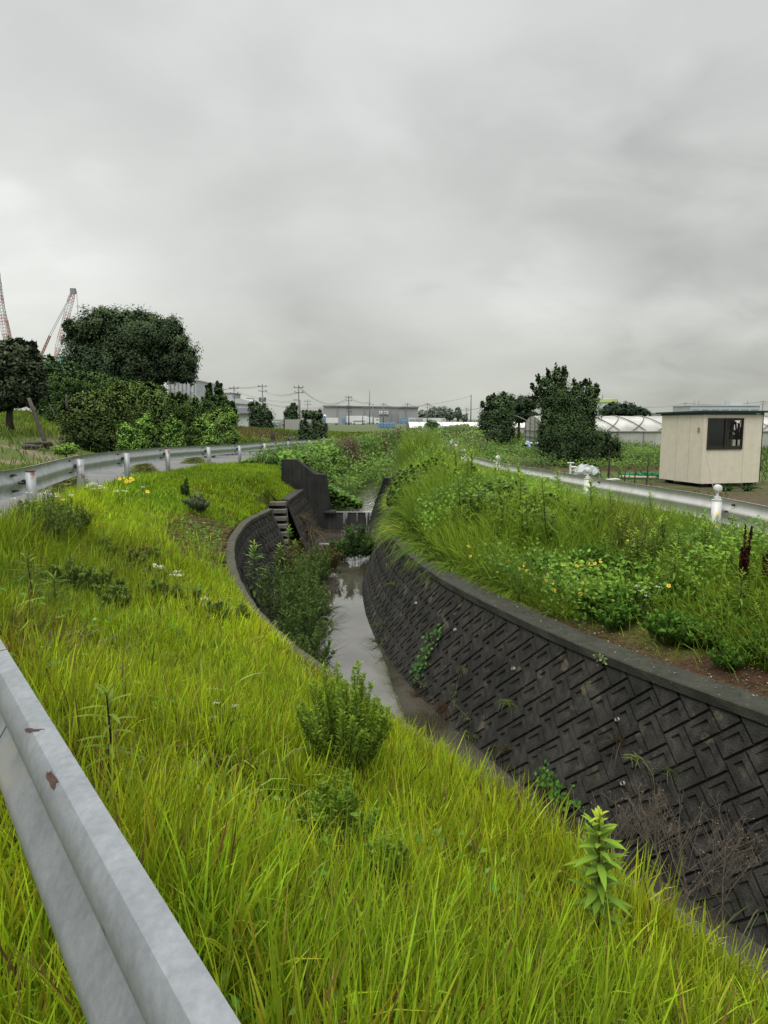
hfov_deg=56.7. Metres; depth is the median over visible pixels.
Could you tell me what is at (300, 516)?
dry grass
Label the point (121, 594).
feathery bush
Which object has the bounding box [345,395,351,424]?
utility pole
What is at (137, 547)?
plant
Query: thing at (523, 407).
tree
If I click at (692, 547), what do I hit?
goldenrod
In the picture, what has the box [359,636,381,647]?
wall tuft
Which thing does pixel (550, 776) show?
climbing vine
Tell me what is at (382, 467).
undergrowth
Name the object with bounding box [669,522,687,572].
goldenrod
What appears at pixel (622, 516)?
goldenrod
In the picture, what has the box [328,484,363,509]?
broad leaf vine
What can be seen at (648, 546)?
goldenrod
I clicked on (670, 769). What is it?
wall tuft
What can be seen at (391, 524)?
grass cushion
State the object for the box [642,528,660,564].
goldenrod
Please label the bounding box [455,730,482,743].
wall tuft
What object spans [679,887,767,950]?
arching grass
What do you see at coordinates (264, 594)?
bed weed
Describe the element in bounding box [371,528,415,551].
grass cushion
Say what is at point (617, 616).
weed
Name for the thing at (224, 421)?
hedge shrub
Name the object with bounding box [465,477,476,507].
goldenrod
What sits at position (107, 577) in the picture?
feathery bush
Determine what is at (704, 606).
weed
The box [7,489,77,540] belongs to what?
feathery bush
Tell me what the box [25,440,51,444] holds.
fallen timber
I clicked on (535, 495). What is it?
goldenrod
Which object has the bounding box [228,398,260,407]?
factory hall
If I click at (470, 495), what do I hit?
goldenrod
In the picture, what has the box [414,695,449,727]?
wall tuft
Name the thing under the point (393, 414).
warehouse
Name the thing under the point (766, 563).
dock plant
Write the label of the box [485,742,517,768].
wall tuft
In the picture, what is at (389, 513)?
grass cushion
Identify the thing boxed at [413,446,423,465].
goldenrod
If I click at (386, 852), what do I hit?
feathery bush
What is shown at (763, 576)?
goldenrod
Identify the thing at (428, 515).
bank grass
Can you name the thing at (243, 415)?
tiled house
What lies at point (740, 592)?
goldenrod
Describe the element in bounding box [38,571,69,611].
tall weed
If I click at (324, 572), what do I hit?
bed weed
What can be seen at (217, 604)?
feathery bush
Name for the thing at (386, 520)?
grass cushion
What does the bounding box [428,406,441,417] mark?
hazy tree
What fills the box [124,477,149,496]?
yellow flower plant
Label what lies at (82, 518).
feathery bush
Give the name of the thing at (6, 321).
crawler crane
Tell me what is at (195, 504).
dry bush
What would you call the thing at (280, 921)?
grass
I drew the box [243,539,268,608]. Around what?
canal weed
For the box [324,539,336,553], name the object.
stream bush
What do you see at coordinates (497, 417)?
rounded tree
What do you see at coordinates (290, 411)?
distant tree
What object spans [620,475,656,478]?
long pipe
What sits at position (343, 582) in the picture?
water
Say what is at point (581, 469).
plastic bag
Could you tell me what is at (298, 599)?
bed weed
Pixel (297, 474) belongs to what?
wing wall
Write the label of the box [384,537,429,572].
grass cushion
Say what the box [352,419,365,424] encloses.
parked bus
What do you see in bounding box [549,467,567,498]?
goldenrod
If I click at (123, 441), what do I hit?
sapling
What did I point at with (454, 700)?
climbing vine
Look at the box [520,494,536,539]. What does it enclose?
goldenrod
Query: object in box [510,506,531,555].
goldenrod
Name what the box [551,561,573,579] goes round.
weed
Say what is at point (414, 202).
sky
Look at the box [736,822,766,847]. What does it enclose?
dried weed
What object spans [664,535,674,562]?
goldenrod
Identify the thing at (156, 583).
feathery bush
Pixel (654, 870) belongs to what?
tall weed
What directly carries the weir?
on the ground at (626, 638)
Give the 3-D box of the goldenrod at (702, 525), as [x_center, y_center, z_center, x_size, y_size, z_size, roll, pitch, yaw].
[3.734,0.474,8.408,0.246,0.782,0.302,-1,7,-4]
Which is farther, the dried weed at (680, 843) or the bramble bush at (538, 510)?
the bramble bush at (538, 510)
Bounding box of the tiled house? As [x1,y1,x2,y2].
[236,408,250,426]
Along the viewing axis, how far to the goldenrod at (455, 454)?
14.47 m
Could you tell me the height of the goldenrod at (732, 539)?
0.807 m
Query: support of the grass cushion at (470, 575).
on the ground at (626, 638)
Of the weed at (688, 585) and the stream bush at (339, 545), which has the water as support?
the stream bush at (339, 545)
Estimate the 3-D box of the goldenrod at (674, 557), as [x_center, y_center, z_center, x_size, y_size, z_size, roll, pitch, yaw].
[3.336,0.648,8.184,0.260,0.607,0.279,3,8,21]
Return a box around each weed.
[5,552,46,599]
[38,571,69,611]
[72,683,147,782]
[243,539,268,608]
[257,561,294,625]
[271,543,285,584]
[273,537,309,582]
[273,552,327,607]
[273,590,334,650]
[274,566,333,629]
[283,525,294,571]
[283,548,322,596]
[292,539,302,557]
[294,630,337,665]
[306,544,333,583]
[313,544,343,573]
[318,658,336,673]
[528,551,563,574]
[545,574,576,593]
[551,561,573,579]
[563,806,633,946]
[566,543,602,565]
[569,540,605,564]
[571,790,682,874]
[573,595,587,604]
[574,587,601,613]
[578,561,607,585]
[581,593,611,619]
[582,582,619,600]
[591,553,632,575]
[594,598,634,630]
[601,547,620,562]
[601,766,711,899]
[603,586,650,616]
[604,577,629,591]
[612,561,647,576]
[612,567,643,585]
[621,586,651,605]
[621,783,766,910]
[624,578,663,613]
[633,562,673,585]
[637,606,700,645]
[647,578,681,607]
[648,859,657,876]
[657,581,691,609]
[664,581,710,612]
[665,612,708,648]
[670,579,705,598]
[676,615,705,645]
[683,592,722,619]
[692,791,765,927]
[693,616,726,649]
[698,570,737,597]
[699,605,744,629]
[701,594,753,618]
[706,639,752,671]
[725,615,764,642]
[734,623,767,660]
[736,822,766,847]
[748,641,767,662]
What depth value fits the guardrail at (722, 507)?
11.14 m
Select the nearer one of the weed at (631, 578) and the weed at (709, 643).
the weed at (709, 643)
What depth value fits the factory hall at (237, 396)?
198.38 m
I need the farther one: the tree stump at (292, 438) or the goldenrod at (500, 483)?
the tree stump at (292, 438)
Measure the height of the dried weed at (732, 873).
0.840 m
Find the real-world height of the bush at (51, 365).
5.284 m
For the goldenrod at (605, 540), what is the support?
on the ground at (626, 638)
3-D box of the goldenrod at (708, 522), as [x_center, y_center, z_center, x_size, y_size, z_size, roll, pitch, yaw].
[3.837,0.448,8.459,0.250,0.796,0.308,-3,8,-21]
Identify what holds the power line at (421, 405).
attached to the utility pole at (369, 407)
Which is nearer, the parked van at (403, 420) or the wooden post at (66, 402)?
the wooden post at (66, 402)
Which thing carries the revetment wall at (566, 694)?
on the ground at (626, 638)
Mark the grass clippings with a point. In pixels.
(209, 531)
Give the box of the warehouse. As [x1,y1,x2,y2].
[318,405,418,423]
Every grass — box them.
[0,408,396,467]
[0,447,290,470]
[0,461,767,1023]
[283,614,342,653]
[288,511,319,532]
[291,524,331,544]
[305,592,356,623]
[382,430,767,681]
[390,423,486,472]
[511,431,767,485]
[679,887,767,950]
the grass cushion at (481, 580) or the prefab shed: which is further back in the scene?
the prefab shed
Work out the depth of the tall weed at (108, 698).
2.42 m
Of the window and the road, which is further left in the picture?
the road
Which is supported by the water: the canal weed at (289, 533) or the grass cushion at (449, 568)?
the canal weed at (289, 533)
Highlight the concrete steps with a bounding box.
[267,501,290,551]
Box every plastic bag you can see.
[571,464,592,475]
[590,465,599,476]
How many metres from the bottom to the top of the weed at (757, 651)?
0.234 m
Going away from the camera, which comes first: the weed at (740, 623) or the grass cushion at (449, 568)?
the weed at (740, 623)
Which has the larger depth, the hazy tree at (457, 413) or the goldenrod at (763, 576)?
the hazy tree at (457, 413)
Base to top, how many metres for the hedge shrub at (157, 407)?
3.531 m
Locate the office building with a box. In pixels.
[672,401,760,411]
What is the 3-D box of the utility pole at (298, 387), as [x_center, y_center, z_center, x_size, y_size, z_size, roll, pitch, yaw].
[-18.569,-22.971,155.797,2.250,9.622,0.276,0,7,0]
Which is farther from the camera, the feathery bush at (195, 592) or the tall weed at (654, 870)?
the feathery bush at (195, 592)
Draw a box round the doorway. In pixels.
[392,415,396,423]
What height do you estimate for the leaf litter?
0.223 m
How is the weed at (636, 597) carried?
on the ground at (626, 638)
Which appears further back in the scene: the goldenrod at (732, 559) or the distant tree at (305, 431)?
the distant tree at (305, 431)
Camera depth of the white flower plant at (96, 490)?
11.35 m
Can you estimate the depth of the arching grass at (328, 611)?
13.18 m
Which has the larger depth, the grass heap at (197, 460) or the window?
the grass heap at (197, 460)
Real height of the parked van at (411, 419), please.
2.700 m
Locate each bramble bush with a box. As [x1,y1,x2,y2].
[386,457,449,507]
[448,462,482,482]
[451,479,538,533]
[506,492,577,547]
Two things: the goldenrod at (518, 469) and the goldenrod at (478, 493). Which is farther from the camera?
the goldenrod at (518, 469)
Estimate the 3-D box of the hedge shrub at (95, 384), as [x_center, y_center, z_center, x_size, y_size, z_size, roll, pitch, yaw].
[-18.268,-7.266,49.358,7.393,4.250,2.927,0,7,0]
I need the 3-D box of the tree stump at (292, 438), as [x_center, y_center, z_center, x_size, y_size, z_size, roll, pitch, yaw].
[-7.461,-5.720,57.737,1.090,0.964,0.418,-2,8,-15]
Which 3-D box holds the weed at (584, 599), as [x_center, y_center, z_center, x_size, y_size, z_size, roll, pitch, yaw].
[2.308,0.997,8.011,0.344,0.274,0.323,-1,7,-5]
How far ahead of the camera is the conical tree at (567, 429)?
30.39 m
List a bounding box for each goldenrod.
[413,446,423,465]
[451,445,464,467]
[451,468,465,512]
[458,487,481,523]
[462,456,472,478]
[463,446,477,489]
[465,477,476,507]
[466,483,488,522]
[471,470,481,491]
[489,471,511,519]
[491,490,510,541]
[508,469,528,527]
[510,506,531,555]
[515,463,524,486]
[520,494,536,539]
[525,481,539,517]
[532,474,558,556]
[539,509,561,548]
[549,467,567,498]
[578,475,601,521]
[598,533,613,571]
[605,486,618,520]
[612,519,624,549]
[615,511,626,550]
[618,542,631,574]
[623,529,639,568]
[625,548,634,571]
[626,529,643,560]
[628,528,642,557]
[639,519,651,554]
[641,533,654,561]
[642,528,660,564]
[643,556,655,585]
[644,492,657,511]
[644,517,664,565]
[651,515,666,558]
[652,569,665,587]
[652,593,662,615]
[653,547,665,581]
[656,516,669,556]
[657,513,669,553]
[663,542,686,590]
[663,553,684,585]
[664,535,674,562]
[667,542,683,575]
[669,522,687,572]
[676,562,690,588]
[685,542,697,571]
[686,518,701,541]
[686,520,709,555]
[686,577,700,605]
[690,544,708,581]
[694,517,719,554]
[695,520,711,561]
[709,603,720,625]
[716,581,735,602]
[721,523,739,568]
[721,538,735,582]
[724,544,738,581]
[727,513,739,546]
[729,568,750,617]
[738,561,758,594]
[748,595,762,623]
[749,603,761,630]
[751,587,766,620]
[754,518,767,558]
[755,557,767,595]
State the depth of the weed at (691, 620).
6.77 m
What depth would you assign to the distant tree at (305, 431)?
61.37 m
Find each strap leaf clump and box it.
[708,483,740,491]
[734,483,762,490]
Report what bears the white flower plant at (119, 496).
on the ground at (626, 638)
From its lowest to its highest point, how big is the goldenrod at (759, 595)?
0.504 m
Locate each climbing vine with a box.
[409,623,446,679]
[412,674,431,688]
[450,666,470,721]
[534,759,580,810]
[592,653,607,665]
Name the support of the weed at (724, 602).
on the ground at (626, 638)
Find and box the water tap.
[567,462,577,473]
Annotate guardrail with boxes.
[0,440,328,1023]
[451,440,767,533]
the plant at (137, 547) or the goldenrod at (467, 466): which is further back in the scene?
the goldenrod at (467, 466)
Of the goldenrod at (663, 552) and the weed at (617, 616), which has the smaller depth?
the weed at (617, 616)
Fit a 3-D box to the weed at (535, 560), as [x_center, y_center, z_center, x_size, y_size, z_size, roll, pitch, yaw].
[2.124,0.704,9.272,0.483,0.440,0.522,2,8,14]
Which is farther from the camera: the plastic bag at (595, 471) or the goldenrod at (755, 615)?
the plastic bag at (595, 471)
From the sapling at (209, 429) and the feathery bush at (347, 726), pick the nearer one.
the feathery bush at (347, 726)
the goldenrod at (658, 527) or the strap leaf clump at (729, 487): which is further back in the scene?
the strap leaf clump at (729, 487)
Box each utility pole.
[229,386,238,400]
[258,384,266,402]
[294,385,303,418]
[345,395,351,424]
[368,390,369,424]
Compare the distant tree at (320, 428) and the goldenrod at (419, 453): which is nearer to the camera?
the goldenrod at (419, 453)
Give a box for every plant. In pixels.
[26,490,73,510]
[85,483,106,499]
[102,486,142,506]
[115,543,153,554]
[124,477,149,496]
[212,702,244,732]
[455,545,472,579]
[537,579,576,619]
[566,587,612,627]
[630,584,661,623]
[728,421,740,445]
[737,524,752,586]
[762,553,767,584]
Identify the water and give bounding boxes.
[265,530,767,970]
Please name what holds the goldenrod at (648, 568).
on the ground at (626, 638)
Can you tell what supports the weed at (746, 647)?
on the ground at (626, 638)
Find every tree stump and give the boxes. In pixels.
[269,431,274,440]
[286,436,298,439]
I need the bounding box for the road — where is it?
[0,448,292,517]
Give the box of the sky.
[0,0,767,419]
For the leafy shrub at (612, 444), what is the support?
on the ground at (626, 638)
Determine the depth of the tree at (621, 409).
107.91 m
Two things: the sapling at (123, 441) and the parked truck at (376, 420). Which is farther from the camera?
the parked truck at (376, 420)
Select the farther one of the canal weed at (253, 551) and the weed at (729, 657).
the canal weed at (253, 551)
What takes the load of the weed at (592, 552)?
on the ground at (626, 638)
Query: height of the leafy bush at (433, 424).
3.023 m
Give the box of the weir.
[323,501,373,531]
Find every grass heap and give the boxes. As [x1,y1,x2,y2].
[37,476,97,493]
[123,463,160,473]
[180,457,206,463]
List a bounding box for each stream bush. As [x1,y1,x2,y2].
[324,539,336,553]
[333,539,349,559]
[341,523,373,561]
[357,530,374,558]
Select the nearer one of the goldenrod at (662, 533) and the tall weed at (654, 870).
the tall weed at (654, 870)
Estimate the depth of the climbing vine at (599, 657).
6.68 m
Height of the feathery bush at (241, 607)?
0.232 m
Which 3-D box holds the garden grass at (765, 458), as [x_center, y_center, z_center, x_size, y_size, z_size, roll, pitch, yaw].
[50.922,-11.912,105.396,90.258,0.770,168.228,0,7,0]
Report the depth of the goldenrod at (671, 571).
7.59 m
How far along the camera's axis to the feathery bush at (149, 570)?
7.84 m
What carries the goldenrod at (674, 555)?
on the ground at (626, 638)
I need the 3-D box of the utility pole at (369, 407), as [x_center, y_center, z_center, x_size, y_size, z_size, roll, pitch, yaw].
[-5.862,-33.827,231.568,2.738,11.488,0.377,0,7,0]
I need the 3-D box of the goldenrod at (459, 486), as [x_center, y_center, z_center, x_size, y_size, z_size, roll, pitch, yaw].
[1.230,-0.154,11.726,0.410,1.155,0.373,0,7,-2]
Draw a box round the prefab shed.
[656,410,767,486]
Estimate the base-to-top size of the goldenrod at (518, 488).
1.243 m
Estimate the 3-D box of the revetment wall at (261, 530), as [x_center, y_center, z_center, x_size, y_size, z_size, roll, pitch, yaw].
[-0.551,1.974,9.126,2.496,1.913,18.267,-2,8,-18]
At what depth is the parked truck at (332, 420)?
236.86 m
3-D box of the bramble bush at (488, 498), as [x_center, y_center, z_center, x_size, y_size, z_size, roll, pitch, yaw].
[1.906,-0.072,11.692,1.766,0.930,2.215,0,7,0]
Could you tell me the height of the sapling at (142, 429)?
2.110 m
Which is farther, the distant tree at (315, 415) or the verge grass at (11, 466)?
the distant tree at (315, 415)
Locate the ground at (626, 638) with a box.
[0,420,767,1019]
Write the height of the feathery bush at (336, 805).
0.366 m
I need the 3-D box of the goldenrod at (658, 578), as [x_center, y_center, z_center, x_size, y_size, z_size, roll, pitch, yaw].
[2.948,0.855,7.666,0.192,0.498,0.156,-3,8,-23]
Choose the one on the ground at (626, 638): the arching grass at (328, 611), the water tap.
the water tap
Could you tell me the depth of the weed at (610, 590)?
7.90 m
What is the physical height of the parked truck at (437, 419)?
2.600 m
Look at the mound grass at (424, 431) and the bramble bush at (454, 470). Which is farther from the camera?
the mound grass at (424, 431)
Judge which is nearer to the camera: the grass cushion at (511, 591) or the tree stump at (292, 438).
the grass cushion at (511, 591)
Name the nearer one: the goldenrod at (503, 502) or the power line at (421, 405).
the goldenrod at (503, 502)
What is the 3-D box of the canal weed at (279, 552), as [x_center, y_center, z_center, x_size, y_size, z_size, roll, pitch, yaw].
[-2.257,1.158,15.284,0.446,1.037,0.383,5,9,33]
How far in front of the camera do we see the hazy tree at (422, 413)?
325.36 m
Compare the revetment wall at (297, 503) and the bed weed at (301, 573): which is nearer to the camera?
the bed weed at (301, 573)
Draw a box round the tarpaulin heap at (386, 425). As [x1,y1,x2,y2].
[378,423,394,427]
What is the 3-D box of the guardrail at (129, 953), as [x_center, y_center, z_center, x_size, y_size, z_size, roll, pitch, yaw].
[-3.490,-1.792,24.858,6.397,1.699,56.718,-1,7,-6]
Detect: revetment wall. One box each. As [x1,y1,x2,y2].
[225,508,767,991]
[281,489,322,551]
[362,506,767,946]
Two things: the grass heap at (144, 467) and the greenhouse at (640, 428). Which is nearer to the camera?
the grass heap at (144, 467)
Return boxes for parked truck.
[321,418,338,424]
[342,416,366,424]
[358,417,378,424]
[423,418,445,421]
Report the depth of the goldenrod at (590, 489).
10.46 m
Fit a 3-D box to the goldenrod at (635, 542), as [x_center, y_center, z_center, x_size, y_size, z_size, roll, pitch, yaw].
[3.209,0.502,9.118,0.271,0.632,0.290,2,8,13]
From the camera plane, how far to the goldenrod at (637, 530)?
8.99 m
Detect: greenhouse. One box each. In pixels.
[406,422,524,433]
[513,415,767,447]
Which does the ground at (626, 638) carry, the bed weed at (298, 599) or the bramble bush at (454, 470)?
the bramble bush at (454, 470)
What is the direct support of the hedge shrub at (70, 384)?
on the ground at (626, 638)
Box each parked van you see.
[400,418,406,423]
[408,418,415,421]
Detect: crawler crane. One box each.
[0,276,11,338]
[40,288,77,360]
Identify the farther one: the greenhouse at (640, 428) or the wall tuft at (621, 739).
the greenhouse at (640, 428)
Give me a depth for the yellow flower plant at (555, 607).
8.03 m
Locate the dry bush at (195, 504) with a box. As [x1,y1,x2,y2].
[180,492,210,512]
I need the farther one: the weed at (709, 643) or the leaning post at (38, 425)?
the leaning post at (38, 425)
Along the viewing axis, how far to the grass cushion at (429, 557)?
11.08 m
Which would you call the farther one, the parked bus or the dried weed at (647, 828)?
the parked bus
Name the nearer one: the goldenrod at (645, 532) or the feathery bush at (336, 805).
the feathery bush at (336, 805)
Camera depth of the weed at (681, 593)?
7.28 m
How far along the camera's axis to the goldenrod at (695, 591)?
7.23 m
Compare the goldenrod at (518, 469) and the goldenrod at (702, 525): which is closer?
the goldenrod at (702, 525)
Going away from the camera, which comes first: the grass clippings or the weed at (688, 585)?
the weed at (688, 585)
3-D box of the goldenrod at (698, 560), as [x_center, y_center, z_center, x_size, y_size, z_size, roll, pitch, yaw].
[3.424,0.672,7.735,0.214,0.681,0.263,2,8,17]
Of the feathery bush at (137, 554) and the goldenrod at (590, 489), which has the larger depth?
the goldenrod at (590, 489)
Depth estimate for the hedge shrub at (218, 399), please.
40.33 m
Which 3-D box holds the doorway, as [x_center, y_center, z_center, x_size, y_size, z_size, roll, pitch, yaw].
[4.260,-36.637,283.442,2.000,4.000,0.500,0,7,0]
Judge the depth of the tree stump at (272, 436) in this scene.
54.63 m
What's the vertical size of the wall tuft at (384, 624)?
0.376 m
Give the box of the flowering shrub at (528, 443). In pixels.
[522,440,538,448]
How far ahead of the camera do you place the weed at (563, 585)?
8.62 m
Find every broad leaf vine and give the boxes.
[234,444,362,508]
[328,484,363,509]
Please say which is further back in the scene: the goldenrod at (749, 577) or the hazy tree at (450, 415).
the hazy tree at (450, 415)
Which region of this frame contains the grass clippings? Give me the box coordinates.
[143,508,234,572]
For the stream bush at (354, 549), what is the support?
on the water
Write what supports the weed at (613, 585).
on the ground at (626, 638)
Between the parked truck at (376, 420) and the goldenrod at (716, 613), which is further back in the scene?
the parked truck at (376, 420)
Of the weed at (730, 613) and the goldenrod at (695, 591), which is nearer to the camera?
the weed at (730, 613)
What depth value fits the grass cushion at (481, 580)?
9.42 m
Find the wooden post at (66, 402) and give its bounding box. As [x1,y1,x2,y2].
[65,394,68,409]
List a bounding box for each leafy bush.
[52,442,79,457]
[423,419,440,429]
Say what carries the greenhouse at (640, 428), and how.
on the ground at (626, 638)
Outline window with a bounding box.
[706,418,743,449]
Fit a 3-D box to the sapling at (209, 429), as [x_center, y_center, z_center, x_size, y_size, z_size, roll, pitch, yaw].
[-8.173,-3.401,32.779,1.205,2.054,0.785,0,7,0]
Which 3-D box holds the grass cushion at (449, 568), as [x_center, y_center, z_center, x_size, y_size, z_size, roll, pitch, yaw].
[0.983,0.929,10.477,1.289,0.461,1.205,-5,9,-32]
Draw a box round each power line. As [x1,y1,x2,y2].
[238,391,290,402]
[374,396,469,406]
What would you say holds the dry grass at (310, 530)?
on the water
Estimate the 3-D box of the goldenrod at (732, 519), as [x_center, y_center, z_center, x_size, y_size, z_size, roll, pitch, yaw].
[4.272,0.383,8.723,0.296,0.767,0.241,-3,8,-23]
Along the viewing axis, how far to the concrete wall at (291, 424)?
99.24 m
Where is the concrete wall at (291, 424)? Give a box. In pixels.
[285,419,311,429]
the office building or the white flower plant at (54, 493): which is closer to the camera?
the white flower plant at (54, 493)
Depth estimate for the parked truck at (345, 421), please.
272.50 m
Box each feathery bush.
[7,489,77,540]
[39,554,100,590]
[47,496,94,533]
[81,565,127,593]
[87,580,134,609]
[93,537,121,552]
[119,548,147,570]
[139,545,160,562]
[139,564,167,580]
[144,577,181,602]
[170,583,202,602]
[179,477,189,497]
[180,599,229,623]
[219,602,249,620]
[293,659,394,780]
[294,767,380,853]
[353,836,409,908]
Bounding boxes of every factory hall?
[168,379,214,405]
[223,393,240,398]
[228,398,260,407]
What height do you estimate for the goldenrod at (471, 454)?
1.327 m
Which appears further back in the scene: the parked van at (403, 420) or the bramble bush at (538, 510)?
the parked van at (403, 420)
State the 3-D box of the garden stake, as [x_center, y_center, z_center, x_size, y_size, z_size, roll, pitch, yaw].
[7.783,-1.076,21.038,0.071,1.019,0.044,0,7,0]
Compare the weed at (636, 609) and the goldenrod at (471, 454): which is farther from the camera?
the goldenrod at (471, 454)
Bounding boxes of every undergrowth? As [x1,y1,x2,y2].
[245,423,506,507]
[475,438,767,470]
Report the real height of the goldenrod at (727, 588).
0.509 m
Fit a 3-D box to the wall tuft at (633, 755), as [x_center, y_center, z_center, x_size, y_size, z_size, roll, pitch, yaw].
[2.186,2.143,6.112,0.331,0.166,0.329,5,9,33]
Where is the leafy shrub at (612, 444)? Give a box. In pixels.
[595,427,624,464]
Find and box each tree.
[0,335,52,432]
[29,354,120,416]
[57,303,203,386]
[247,400,277,427]
[283,403,298,428]
[297,418,314,439]
[300,409,324,425]
[311,420,328,439]
[418,409,430,417]
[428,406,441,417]
[437,406,448,419]
[446,408,453,421]
[454,406,461,421]
[461,414,467,421]
[476,391,518,444]
[509,393,539,439]
[530,362,605,466]
[598,401,651,415]
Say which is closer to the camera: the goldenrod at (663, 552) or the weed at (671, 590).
the weed at (671, 590)
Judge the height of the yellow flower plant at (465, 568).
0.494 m
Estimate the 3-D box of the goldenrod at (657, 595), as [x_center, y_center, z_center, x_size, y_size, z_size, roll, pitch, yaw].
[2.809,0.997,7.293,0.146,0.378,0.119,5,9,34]
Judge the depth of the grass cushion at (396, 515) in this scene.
15.38 m
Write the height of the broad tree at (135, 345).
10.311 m
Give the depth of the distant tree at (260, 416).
93.61 m
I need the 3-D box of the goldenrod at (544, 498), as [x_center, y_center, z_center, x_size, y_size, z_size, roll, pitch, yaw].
[2.192,0.118,9.788,0.466,1.315,0.424,1,7,6]
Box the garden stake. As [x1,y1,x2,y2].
[646,458,648,484]
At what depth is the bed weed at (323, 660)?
9.15 m
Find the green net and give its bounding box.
[621,472,658,477]
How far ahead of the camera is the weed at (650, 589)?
7.62 m
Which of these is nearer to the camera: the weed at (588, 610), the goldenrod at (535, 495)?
the weed at (588, 610)
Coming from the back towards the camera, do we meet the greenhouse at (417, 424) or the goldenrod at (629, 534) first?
the greenhouse at (417, 424)
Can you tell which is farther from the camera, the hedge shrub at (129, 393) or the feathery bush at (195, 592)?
the hedge shrub at (129, 393)
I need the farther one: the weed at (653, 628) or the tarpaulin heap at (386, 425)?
the tarpaulin heap at (386, 425)
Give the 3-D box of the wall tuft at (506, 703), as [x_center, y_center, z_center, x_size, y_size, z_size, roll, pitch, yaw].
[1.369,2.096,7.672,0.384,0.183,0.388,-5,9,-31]
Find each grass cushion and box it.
[365,510,401,530]
[367,519,408,546]
[370,513,403,541]
[370,514,405,535]
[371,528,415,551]
[373,511,398,527]
[374,522,409,549]
[375,525,412,546]
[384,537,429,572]
[390,540,436,571]
[394,532,422,555]
[401,548,446,579]
[415,557,456,582]
[415,559,464,591]
[446,565,482,580]
[458,568,490,587]
[461,580,513,603]
[463,574,496,590]
[480,580,540,599]
[490,580,537,601]
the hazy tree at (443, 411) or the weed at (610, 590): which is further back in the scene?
the hazy tree at (443, 411)
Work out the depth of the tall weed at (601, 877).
2.53 m
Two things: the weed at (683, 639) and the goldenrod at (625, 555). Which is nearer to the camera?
the weed at (683, 639)
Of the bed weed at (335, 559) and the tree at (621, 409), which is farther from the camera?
the tree at (621, 409)
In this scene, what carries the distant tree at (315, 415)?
on the ground at (626, 638)
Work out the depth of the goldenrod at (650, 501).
10.44 m
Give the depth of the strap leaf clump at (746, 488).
20.85 m
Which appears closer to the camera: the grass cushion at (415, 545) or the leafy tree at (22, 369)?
the grass cushion at (415, 545)
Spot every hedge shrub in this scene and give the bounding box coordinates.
[42,368,86,422]
[53,389,135,452]
[79,377,171,395]
[100,379,158,441]
[132,389,192,447]
[175,393,211,445]
[190,405,241,454]
[200,380,238,434]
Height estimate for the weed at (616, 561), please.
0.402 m
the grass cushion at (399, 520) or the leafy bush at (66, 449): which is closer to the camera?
the grass cushion at (399, 520)
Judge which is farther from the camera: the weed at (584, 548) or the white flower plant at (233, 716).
the weed at (584, 548)
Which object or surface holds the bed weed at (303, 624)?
on the water
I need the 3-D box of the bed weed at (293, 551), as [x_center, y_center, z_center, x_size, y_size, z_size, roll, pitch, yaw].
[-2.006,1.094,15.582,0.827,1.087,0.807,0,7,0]
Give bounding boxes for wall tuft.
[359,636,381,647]
[369,619,386,631]
[401,688,421,699]
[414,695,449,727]
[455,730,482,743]
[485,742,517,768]
[495,699,517,716]
[589,725,630,773]
[621,753,649,769]
[654,763,683,785]
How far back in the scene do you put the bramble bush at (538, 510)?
10.59 m
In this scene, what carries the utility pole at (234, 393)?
on the ground at (626, 638)
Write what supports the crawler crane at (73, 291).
on the ground at (626, 638)
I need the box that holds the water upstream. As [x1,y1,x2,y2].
[331,474,389,510]
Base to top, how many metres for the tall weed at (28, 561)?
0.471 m
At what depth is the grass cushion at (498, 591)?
9.16 m
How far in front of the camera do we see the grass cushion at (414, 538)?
12.44 m
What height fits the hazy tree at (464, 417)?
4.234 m
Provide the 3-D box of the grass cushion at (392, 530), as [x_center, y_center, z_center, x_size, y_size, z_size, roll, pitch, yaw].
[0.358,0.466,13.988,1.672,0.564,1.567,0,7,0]
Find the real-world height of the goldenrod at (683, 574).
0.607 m
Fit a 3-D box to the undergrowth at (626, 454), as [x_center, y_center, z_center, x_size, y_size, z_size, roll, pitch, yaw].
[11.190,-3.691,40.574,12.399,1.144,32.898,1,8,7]
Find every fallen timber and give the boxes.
[21,444,43,448]
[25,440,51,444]
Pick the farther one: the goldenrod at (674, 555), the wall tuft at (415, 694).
the wall tuft at (415, 694)
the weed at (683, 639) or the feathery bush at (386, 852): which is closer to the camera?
the feathery bush at (386, 852)
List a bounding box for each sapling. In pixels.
[115,421,136,450]
[132,413,156,448]
[161,413,185,446]
[194,416,219,457]
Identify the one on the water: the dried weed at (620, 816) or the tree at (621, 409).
the dried weed at (620, 816)
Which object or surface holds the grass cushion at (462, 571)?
on the ground at (626, 638)
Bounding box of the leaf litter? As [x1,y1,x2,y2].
[477,588,767,700]
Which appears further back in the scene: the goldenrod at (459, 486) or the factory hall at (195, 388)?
the factory hall at (195, 388)
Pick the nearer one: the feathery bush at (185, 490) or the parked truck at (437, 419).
the feathery bush at (185, 490)
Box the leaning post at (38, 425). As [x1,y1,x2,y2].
[27,398,49,448]
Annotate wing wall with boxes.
[281,459,330,535]
[370,475,397,530]
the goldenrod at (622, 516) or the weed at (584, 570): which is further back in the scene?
the goldenrod at (622, 516)

